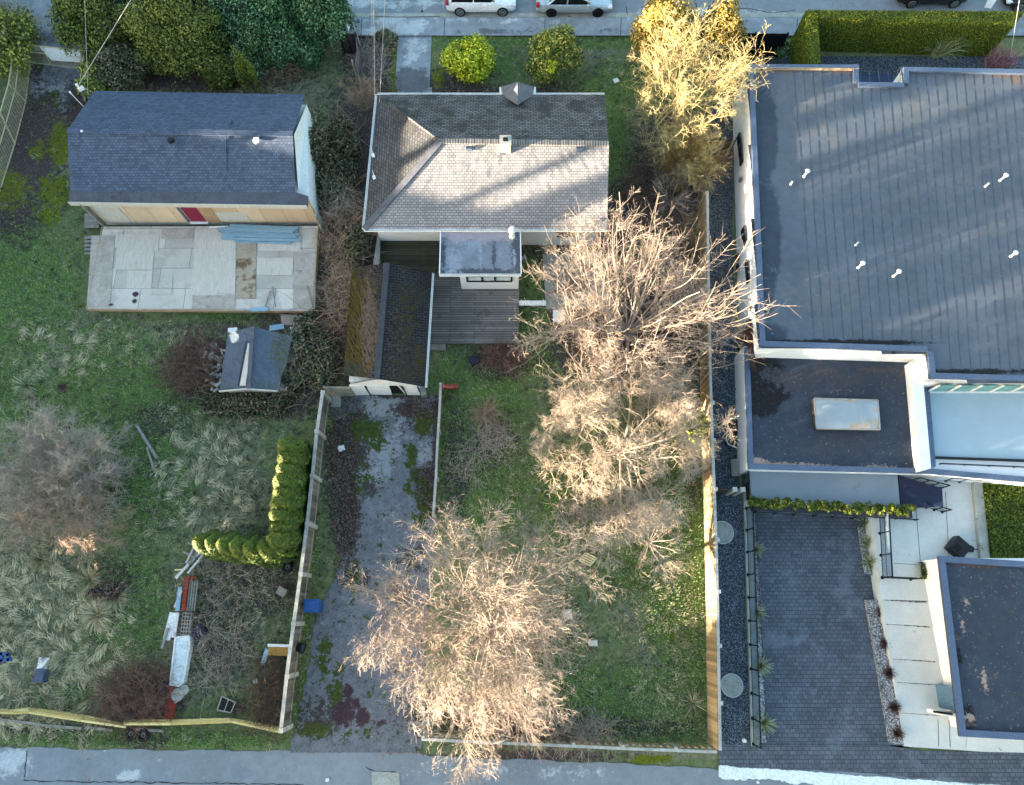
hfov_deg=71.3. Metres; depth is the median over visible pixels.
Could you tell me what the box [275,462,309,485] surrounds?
golden cedar
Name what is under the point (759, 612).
yucca
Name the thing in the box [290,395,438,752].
driveway
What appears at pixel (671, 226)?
bare shrub
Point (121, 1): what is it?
evergreen shrub
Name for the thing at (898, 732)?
dark grass tuft
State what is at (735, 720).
gravel path
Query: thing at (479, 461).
dry stems
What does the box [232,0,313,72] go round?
evergreen shrub
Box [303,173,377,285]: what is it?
bramble
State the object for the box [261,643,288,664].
old armchair
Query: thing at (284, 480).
golden cedar
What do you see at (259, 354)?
garden shed
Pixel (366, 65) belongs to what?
dry stems
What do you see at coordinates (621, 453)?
spreading fruit tree
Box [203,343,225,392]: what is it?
rubble pile
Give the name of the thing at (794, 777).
mortar edge
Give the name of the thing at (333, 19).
evergreen shrub
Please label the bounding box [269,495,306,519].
golden cedar
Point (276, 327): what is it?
offcut
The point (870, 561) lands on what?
yucca
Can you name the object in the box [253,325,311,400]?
ivy thicket
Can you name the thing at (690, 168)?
lichen tree
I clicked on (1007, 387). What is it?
window
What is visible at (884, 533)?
glass railing
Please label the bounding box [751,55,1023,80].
front gravel
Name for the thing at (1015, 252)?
vent pipe
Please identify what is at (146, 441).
board
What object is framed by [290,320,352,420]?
ivy thicket
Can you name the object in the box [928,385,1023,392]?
terrace window band
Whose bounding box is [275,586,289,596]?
wooden stool
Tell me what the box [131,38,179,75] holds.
evergreen shrub
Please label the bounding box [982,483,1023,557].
clipped hedge
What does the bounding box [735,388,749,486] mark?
glass railing
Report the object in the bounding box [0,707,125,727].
yellow slat fence
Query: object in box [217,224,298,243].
steel sheet pile
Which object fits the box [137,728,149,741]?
tyre
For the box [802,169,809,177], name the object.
vent pipe
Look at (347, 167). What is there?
ivy thicket
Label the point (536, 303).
bench
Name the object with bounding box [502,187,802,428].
cherry tree
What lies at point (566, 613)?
white stool
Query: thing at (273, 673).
bare shrub
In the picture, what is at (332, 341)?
bramble
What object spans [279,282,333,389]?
ivy thicket
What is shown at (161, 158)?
shingled house
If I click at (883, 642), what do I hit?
dark grass tuft
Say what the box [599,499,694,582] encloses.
bare shrub
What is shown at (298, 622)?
timber fence
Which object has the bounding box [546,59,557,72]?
yellow blooms
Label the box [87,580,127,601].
brown fern clump
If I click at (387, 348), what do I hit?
garage
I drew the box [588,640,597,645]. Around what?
stone slab
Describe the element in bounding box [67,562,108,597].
grass tussock
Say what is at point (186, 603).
slatted bench
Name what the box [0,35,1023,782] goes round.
ground
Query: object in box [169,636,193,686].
scrap board pile
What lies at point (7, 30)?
bare branches
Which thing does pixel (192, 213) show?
door
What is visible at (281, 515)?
golden cedar
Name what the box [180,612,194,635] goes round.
perforated crate
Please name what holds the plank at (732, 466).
on the gravel path at (735, 720)
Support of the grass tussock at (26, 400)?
on the ground at (24, 163)
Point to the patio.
(550, 285)
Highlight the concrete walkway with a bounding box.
[865,477,1023,752]
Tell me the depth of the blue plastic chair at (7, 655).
33.44 m
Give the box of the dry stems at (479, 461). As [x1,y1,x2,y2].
[438,430,497,495]
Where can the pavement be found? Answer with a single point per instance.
(507, 25)
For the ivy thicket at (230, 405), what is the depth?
36.76 m
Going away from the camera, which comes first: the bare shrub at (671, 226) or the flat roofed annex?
the flat roofed annex
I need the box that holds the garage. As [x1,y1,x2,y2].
[343,263,433,395]
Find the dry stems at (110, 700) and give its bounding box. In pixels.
[74,637,189,749]
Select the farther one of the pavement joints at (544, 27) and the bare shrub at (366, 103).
the pavement joints at (544, 27)
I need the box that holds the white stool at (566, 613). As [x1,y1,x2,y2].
[563,609,571,619]
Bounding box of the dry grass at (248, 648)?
[0,36,706,752]
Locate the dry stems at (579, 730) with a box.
[532,697,628,770]
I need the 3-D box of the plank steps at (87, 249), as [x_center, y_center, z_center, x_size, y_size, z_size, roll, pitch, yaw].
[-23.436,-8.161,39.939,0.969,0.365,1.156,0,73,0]
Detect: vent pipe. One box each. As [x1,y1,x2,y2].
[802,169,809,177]
[857,261,865,268]
[892,269,901,277]
[998,173,1008,181]
[1009,250,1018,257]
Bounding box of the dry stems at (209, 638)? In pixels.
[153,591,261,721]
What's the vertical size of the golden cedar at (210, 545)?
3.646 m
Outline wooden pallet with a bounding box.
[578,553,596,565]
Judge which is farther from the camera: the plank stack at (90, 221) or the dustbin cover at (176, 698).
the plank stack at (90, 221)
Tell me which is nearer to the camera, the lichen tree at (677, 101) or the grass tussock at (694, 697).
the grass tussock at (694, 697)
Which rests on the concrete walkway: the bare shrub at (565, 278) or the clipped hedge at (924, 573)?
the clipped hedge at (924, 573)
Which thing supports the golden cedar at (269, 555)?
on the ground at (24, 163)
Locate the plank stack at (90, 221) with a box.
[84,214,98,228]
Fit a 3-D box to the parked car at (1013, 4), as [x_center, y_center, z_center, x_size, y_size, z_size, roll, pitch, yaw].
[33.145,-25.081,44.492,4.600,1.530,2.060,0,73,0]
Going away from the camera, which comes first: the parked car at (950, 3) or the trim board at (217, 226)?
the trim board at (217, 226)
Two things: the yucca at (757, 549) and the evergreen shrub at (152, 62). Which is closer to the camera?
the yucca at (757, 549)
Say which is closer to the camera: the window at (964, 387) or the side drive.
the window at (964, 387)
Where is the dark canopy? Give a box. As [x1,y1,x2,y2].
[898,475,942,507]
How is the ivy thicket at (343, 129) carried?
on the ground at (24, 163)
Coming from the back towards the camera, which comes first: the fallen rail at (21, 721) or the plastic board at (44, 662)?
the plastic board at (44, 662)
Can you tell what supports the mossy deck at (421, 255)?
on the ground at (24, 163)
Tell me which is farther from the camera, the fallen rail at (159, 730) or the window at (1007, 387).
the window at (1007, 387)
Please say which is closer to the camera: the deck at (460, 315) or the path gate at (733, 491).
the path gate at (733, 491)
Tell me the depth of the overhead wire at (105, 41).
36.75 m
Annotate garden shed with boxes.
[219,326,292,393]
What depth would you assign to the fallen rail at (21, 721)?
32.87 m
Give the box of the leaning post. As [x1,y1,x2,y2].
[352,22,360,45]
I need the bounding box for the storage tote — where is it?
[32,668,49,682]
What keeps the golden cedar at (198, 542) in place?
on the dry grass at (248, 648)
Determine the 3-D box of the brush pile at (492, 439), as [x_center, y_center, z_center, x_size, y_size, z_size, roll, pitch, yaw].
[-0.785,2.175,36.122,3.104,1.625,3.270,0,73,0]
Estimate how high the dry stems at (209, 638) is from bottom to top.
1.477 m
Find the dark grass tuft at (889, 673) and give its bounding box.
[881,665,897,680]
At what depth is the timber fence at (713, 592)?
34.40 m
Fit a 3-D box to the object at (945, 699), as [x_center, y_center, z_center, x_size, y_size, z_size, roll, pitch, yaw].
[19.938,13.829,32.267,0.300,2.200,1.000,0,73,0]
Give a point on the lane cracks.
(169, 782)
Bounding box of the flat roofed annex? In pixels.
[921,556,1023,739]
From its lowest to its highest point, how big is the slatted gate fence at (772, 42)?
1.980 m
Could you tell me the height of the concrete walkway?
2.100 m
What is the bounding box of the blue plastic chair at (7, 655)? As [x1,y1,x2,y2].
[0,652,12,661]
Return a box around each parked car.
[445,0,515,16]
[536,0,611,16]
[897,0,966,7]
[1002,0,1023,11]
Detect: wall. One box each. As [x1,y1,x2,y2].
[743,486,752,745]
[971,482,989,557]
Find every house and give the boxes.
[66,91,320,226]
[362,82,608,288]
[732,64,1023,485]
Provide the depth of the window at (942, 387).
35.09 m
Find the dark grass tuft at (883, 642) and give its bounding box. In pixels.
[878,637,891,652]
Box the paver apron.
[718,745,1023,784]
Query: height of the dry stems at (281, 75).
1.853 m
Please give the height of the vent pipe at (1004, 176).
0.590 m
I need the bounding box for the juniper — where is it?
[73,59,120,98]
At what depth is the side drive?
43.37 m
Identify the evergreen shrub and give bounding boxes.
[44,0,122,60]
[88,41,150,90]
[105,1,147,49]
[114,0,184,35]
[122,0,232,82]
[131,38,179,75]
[199,54,237,91]
[200,0,271,51]
[222,39,270,83]
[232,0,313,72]
[239,26,285,70]
[279,31,325,72]
[288,0,357,49]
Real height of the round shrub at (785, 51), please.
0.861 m
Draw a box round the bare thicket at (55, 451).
[0,388,141,569]
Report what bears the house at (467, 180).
on the ground at (24, 163)
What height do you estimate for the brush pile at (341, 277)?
2.677 m
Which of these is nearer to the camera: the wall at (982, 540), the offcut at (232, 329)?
the wall at (982, 540)
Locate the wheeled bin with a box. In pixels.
[303,599,323,611]
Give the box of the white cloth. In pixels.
[984,0,995,8]
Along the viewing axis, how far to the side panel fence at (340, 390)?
36.63 m
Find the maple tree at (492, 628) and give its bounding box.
[338,494,622,784]
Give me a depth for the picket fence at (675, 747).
31.71 m
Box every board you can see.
[36,657,48,668]
[135,424,157,458]
[146,447,154,470]
[161,628,168,648]
[163,612,174,639]
[171,613,179,637]
[175,553,199,578]
[175,587,181,610]
[185,548,194,562]
[186,551,197,569]
[187,554,202,573]
[209,226,227,227]
[246,307,267,311]
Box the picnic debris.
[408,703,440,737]
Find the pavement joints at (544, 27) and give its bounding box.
[361,2,797,34]
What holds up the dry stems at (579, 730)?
on the ground at (24, 163)
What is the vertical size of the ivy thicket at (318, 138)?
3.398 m
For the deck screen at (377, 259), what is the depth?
39.19 m
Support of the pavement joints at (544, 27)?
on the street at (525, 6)
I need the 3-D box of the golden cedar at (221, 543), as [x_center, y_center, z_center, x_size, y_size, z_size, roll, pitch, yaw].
[-12.973,7.219,33.443,1.661,3.729,1.652,0,73,0]
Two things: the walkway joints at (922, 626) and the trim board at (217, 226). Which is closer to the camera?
the walkway joints at (922, 626)
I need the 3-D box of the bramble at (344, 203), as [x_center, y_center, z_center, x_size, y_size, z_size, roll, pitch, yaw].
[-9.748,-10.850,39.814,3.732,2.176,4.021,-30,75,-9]
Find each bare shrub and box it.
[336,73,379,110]
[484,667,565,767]
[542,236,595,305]
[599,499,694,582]
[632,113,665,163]
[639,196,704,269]
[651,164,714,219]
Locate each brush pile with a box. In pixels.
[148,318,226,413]
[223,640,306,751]
[308,244,358,342]
[467,329,541,383]
[468,408,524,466]
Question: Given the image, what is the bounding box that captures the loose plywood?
[281,314,305,325]
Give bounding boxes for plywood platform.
[86,210,324,312]
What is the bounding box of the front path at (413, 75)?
[395,35,431,92]
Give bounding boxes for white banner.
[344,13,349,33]
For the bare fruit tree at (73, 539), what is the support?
on the ground at (24, 163)
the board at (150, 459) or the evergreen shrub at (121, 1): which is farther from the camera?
the evergreen shrub at (121, 1)
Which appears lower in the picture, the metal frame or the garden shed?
the metal frame
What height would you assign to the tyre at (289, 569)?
0.190 m
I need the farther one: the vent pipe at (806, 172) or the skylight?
the vent pipe at (806, 172)
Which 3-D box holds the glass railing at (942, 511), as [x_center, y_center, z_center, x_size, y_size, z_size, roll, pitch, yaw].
[20.797,5.652,35.088,1.333,0.825,0.153,16,74,5]
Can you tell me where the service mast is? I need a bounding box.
[75,83,90,98]
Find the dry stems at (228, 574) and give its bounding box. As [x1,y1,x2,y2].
[167,551,277,620]
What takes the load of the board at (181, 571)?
on the ground at (24, 163)
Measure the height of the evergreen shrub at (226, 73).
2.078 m
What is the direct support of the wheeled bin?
on the driveway at (346, 710)
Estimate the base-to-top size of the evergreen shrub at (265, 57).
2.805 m
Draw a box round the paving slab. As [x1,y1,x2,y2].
[331,396,340,406]
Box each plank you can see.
[164,686,178,718]
[730,459,734,475]
[733,459,736,475]
[736,459,739,475]
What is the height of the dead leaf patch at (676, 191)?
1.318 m
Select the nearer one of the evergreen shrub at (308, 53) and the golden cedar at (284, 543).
the golden cedar at (284, 543)
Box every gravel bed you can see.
[754,514,766,741]
[857,527,872,575]
[864,600,903,744]
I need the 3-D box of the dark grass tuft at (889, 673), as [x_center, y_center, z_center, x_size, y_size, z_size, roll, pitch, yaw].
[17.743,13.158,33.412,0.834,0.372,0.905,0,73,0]
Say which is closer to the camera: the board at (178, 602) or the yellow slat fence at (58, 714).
the yellow slat fence at (58, 714)
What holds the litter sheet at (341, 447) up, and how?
on the ground at (24, 163)
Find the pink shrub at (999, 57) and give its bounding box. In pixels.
[980,39,1023,68]
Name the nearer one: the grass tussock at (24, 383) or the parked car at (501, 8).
the grass tussock at (24, 383)
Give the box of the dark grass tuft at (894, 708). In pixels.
[886,701,902,715]
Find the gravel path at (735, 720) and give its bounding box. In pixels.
[708,68,750,744]
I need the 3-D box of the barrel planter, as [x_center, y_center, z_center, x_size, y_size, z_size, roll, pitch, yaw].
[-4.645,-0.036,37.342,0.300,0.500,0.500,-16,74,-5]
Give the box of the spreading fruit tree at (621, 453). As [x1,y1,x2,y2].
[526,316,740,585]
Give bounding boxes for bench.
[181,576,197,610]
[519,300,545,306]
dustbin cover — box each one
[171,688,183,702]
[180,684,188,696]
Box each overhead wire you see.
[79,0,130,83]
[84,0,87,89]
[373,0,374,96]
[379,5,384,101]
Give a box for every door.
[180,207,206,221]
[366,385,391,394]
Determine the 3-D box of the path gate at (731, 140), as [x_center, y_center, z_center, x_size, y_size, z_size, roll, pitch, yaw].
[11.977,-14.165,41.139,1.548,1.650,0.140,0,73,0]
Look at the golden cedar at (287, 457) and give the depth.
33.70 m
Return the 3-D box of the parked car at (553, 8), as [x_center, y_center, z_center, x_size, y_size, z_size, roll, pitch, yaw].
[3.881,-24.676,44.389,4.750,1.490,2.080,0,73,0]
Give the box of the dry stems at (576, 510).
[539,474,649,548]
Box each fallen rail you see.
[0,718,40,725]
[40,723,82,729]
[84,725,112,731]
[135,728,163,732]
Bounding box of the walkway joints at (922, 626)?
[886,491,1001,750]
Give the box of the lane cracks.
[24,751,395,784]
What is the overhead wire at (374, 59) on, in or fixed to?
attached to the house at (467, 180)
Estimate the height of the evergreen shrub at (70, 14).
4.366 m
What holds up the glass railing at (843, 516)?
on the ground at (24, 163)
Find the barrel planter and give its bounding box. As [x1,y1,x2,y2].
[420,386,427,397]
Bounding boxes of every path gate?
[706,137,736,155]
[716,487,745,495]
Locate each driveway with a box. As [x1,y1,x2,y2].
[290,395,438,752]
[755,512,887,744]
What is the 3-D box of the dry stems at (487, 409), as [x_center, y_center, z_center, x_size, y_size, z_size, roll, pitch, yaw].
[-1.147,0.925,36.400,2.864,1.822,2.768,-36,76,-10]
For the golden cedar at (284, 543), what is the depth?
32.80 m
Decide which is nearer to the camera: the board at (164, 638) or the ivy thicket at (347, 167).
the board at (164, 638)
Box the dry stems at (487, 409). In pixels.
[459,393,510,436]
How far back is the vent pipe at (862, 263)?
35.79 m
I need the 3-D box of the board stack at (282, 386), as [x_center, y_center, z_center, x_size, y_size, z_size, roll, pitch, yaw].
[-11.746,-0.710,36.921,0.470,0.050,1.363,7,73,2]
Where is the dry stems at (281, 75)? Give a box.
[226,39,319,92]
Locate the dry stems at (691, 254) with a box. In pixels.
[653,234,727,359]
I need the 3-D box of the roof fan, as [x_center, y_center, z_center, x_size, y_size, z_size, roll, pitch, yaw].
[0.000,-8.359,37.049,0.400,1.028,0.400,0,73,0]
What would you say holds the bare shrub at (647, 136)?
on the ground at (24, 163)
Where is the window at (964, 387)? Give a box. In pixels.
[953,385,977,390]
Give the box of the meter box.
[295,642,306,653]
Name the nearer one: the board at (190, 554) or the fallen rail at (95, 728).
the fallen rail at (95, 728)
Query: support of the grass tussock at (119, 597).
on the ground at (24, 163)
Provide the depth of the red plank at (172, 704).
32.77 m
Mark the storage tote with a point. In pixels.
(41, 675)
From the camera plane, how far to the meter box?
33.21 m
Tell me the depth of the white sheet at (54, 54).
42.96 m
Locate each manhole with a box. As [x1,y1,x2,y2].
[717,521,733,543]
[721,673,742,697]
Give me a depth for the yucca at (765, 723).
32.65 m
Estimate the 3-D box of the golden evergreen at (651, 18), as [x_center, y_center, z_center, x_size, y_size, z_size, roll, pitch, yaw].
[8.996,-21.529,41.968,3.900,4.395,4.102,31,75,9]
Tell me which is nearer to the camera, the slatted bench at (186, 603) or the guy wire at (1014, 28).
the slatted bench at (186, 603)
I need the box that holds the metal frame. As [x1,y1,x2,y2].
[217,696,235,712]
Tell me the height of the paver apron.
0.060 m
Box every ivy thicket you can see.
[187,365,305,433]
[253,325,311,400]
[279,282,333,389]
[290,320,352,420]
[308,111,338,179]
[312,98,370,158]
[315,129,366,230]
[315,207,385,271]
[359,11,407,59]
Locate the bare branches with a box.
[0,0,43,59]
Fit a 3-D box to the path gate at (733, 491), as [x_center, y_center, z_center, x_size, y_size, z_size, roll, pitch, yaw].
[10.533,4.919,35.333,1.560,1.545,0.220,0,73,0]
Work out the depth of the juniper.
41.78 m
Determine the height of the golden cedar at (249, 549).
3.693 m
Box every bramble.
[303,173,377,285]
[306,286,347,384]
[316,164,364,232]
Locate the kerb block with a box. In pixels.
[915,563,921,576]
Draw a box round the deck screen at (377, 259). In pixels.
[373,234,380,264]
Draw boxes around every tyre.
[124,727,137,740]
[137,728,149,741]
[281,562,293,573]
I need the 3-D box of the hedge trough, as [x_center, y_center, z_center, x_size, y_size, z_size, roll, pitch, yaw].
[15.452,5.545,34.627,8.208,0.830,0.784,3,73,1]
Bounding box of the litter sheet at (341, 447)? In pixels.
[338,444,344,451]
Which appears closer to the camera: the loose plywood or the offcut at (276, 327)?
the offcut at (276, 327)
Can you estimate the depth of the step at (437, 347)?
38.11 m
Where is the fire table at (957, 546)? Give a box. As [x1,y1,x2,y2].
[944,535,971,556]
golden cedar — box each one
[192,529,221,561]
[204,530,236,562]
[215,531,247,565]
[228,531,264,566]
[242,534,276,567]
[255,537,296,567]
[265,531,303,560]
[268,508,306,531]
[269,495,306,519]
[269,521,304,537]
[272,473,309,495]
[272,486,307,506]
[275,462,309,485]
[276,451,311,475]
[277,435,312,461]
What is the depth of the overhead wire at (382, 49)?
38.29 m
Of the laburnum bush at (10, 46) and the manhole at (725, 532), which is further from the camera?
the laburnum bush at (10, 46)
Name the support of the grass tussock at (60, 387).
on the ground at (24, 163)
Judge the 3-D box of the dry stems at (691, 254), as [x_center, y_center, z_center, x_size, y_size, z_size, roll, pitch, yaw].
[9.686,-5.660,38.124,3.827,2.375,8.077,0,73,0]
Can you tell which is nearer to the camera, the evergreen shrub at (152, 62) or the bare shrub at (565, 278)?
the bare shrub at (565, 278)
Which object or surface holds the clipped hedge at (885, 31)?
on the ground at (24, 163)
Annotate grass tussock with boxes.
[8,372,38,398]
[16,389,40,405]
[23,545,53,576]
[56,381,69,393]
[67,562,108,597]
[78,598,114,637]
[94,576,138,614]
[679,687,707,719]
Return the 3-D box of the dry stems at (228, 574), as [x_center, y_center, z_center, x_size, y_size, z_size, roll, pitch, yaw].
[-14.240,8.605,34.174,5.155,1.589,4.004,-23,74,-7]
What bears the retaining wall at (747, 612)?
on the ground at (24, 163)
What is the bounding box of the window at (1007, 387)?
[995,385,1020,390]
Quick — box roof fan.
[508,225,515,238]
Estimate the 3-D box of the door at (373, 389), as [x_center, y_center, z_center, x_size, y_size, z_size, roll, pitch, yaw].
[-6.837,-0.127,36.795,1.229,1.566,0.050,0,73,0]
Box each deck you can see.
[381,241,439,274]
[430,274,518,344]
[746,471,912,512]
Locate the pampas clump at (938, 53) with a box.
[921,31,971,61]
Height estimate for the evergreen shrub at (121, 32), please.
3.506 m
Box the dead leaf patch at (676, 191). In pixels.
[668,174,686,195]
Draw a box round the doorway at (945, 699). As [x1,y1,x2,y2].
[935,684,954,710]
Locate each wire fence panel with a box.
[0,60,30,190]
[21,44,84,68]
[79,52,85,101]
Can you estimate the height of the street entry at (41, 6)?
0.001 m
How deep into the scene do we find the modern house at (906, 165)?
36.43 m
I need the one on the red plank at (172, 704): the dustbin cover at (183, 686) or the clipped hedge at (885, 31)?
the dustbin cover at (183, 686)
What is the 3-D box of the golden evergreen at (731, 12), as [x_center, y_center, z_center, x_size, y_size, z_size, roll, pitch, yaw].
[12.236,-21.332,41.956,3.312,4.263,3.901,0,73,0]
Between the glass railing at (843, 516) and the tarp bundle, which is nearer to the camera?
the glass railing at (843, 516)
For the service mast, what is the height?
2.261 m
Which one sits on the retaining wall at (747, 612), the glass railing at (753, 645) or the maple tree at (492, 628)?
the glass railing at (753, 645)
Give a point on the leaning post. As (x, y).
(357, 34)
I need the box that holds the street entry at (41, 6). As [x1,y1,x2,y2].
[31,0,86,50]
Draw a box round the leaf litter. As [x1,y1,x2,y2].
[0,67,725,734]
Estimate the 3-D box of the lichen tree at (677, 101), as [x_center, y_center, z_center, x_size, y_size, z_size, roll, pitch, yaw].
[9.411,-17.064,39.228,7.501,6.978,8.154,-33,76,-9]
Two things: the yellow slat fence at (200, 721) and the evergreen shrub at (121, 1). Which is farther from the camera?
the evergreen shrub at (121, 1)
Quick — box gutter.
[1,13,1023,16]
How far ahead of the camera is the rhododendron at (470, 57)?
41.95 m
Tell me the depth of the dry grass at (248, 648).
34.70 m
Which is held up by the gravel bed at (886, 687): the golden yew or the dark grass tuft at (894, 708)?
the dark grass tuft at (894, 708)
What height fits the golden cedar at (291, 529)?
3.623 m
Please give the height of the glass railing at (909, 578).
0.975 m
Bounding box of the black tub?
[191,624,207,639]
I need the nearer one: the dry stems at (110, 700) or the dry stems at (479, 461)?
the dry stems at (110, 700)
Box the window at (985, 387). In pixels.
[974,385,999,390]
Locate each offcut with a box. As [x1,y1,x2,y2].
[228,327,236,332]
[269,324,283,330]
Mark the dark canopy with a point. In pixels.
(919, 494)
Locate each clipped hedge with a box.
[790,9,1022,63]
[918,562,927,579]
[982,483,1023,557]
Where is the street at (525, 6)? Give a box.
[0,0,1023,12]
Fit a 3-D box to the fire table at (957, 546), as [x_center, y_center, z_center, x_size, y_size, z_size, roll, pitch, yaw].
[21.630,7.516,34.605,0.780,0.520,0.780,44,78,12]
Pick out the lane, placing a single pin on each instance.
(142, 766)
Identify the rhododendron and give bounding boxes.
[439,33,496,83]
[524,22,584,87]
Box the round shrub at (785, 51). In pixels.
[775,41,791,58]
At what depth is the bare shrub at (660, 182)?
39.77 m
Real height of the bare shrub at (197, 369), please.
1.967 m
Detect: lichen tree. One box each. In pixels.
[617,0,773,156]
[650,101,727,192]
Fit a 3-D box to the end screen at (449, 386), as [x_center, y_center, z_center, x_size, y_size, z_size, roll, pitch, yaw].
[-3.212,-0.227,37.205,0.866,0.875,0.242,0,73,0]
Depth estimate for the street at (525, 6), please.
45.09 m
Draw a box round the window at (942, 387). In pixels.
[932,385,956,390]
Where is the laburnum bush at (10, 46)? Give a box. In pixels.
[0,1,44,81]
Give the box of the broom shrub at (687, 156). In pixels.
[636,107,737,200]
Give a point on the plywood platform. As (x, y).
(171, 269)
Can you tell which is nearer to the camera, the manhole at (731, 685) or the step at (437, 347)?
the manhole at (731, 685)
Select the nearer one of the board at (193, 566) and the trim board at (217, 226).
the board at (193, 566)
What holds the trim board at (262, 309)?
on the plywood platform
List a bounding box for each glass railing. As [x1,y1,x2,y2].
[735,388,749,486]
[745,506,761,748]
[754,511,918,520]
[878,511,892,578]
[882,576,921,580]
[913,477,950,487]
[925,502,951,513]
[939,463,1023,467]
[944,478,980,482]
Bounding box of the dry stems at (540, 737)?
[457,700,585,776]
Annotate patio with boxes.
[543,253,610,308]
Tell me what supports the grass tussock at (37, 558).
on the ground at (24, 163)
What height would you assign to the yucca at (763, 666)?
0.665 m
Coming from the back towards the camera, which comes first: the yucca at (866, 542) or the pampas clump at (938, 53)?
the pampas clump at (938, 53)
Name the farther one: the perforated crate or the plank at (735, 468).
the plank at (735, 468)
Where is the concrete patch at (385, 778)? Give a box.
[371,771,399,784]
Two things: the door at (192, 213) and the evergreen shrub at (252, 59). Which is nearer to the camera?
the door at (192, 213)
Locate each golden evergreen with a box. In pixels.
[628,0,701,72]
[693,0,748,70]
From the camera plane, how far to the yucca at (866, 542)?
35.51 m
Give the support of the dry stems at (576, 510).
on the ground at (24, 163)
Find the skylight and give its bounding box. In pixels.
[812,398,880,430]
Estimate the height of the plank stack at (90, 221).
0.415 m
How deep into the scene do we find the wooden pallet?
34.92 m
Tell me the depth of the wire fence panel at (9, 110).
41.86 m
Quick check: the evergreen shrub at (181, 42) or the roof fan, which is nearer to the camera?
the roof fan
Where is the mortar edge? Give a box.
[719,765,992,784]
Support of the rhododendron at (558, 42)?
on the ground at (24, 163)
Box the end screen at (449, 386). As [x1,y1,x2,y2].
[442,384,457,389]
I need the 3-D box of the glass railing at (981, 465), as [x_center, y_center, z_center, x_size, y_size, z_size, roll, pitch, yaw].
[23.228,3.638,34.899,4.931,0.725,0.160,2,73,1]
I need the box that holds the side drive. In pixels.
[29,51,80,112]
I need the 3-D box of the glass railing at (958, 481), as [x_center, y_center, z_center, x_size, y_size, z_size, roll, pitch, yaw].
[22.488,4.374,35.531,1.518,0.725,0.160,4,73,1]
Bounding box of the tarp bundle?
[468,355,479,366]
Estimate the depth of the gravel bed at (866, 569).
35.54 m
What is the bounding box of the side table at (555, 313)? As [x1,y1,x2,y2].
[553,310,564,324]
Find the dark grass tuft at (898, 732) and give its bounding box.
[890,725,905,741]
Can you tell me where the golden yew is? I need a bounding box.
[228,43,264,93]
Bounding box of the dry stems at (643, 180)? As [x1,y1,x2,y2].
[609,148,691,230]
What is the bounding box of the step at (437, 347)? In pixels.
[430,344,445,350]
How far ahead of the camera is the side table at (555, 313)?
38.26 m
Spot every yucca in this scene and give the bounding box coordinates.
[745,601,769,619]
[754,711,776,735]
[755,541,766,556]
[759,654,774,679]
[854,518,867,531]
[858,533,871,549]
[858,550,880,576]
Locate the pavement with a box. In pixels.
[3,17,1023,34]
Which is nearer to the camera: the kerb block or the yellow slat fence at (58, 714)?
the yellow slat fence at (58, 714)
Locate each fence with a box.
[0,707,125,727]
[124,717,278,732]
[278,390,331,732]
[323,386,355,395]
[337,32,360,54]
[351,38,361,77]
[421,732,716,753]
[432,383,442,517]
[698,161,705,202]
[698,191,722,750]
[715,32,788,57]
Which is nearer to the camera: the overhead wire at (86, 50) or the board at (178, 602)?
the board at (178, 602)
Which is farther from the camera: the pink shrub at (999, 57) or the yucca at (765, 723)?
the pink shrub at (999, 57)
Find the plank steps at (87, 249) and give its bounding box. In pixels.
[84,236,91,254]
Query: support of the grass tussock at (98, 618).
on the ground at (24, 163)
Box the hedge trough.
[747,495,916,518]
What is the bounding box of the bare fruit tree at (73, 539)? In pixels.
[0,457,136,579]
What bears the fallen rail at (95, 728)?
on the ground at (24, 163)
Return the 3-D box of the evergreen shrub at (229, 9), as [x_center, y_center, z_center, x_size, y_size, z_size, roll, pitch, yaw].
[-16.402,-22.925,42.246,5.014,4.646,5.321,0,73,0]
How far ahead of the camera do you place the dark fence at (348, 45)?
43.21 m
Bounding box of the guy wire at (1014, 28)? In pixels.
[1010,0,1019,55]
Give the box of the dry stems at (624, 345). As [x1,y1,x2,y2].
[548,298,694,391]
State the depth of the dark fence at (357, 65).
42.75 m
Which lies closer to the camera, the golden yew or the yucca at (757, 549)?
the yucca at (757, 549)
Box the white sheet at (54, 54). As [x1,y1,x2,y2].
[41,47,81,61]
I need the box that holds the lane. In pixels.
[0,747,981,784]
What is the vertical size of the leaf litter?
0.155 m
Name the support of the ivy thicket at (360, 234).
on the ground at (24, 163)
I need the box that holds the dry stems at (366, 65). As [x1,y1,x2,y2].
[345,30,407,90]

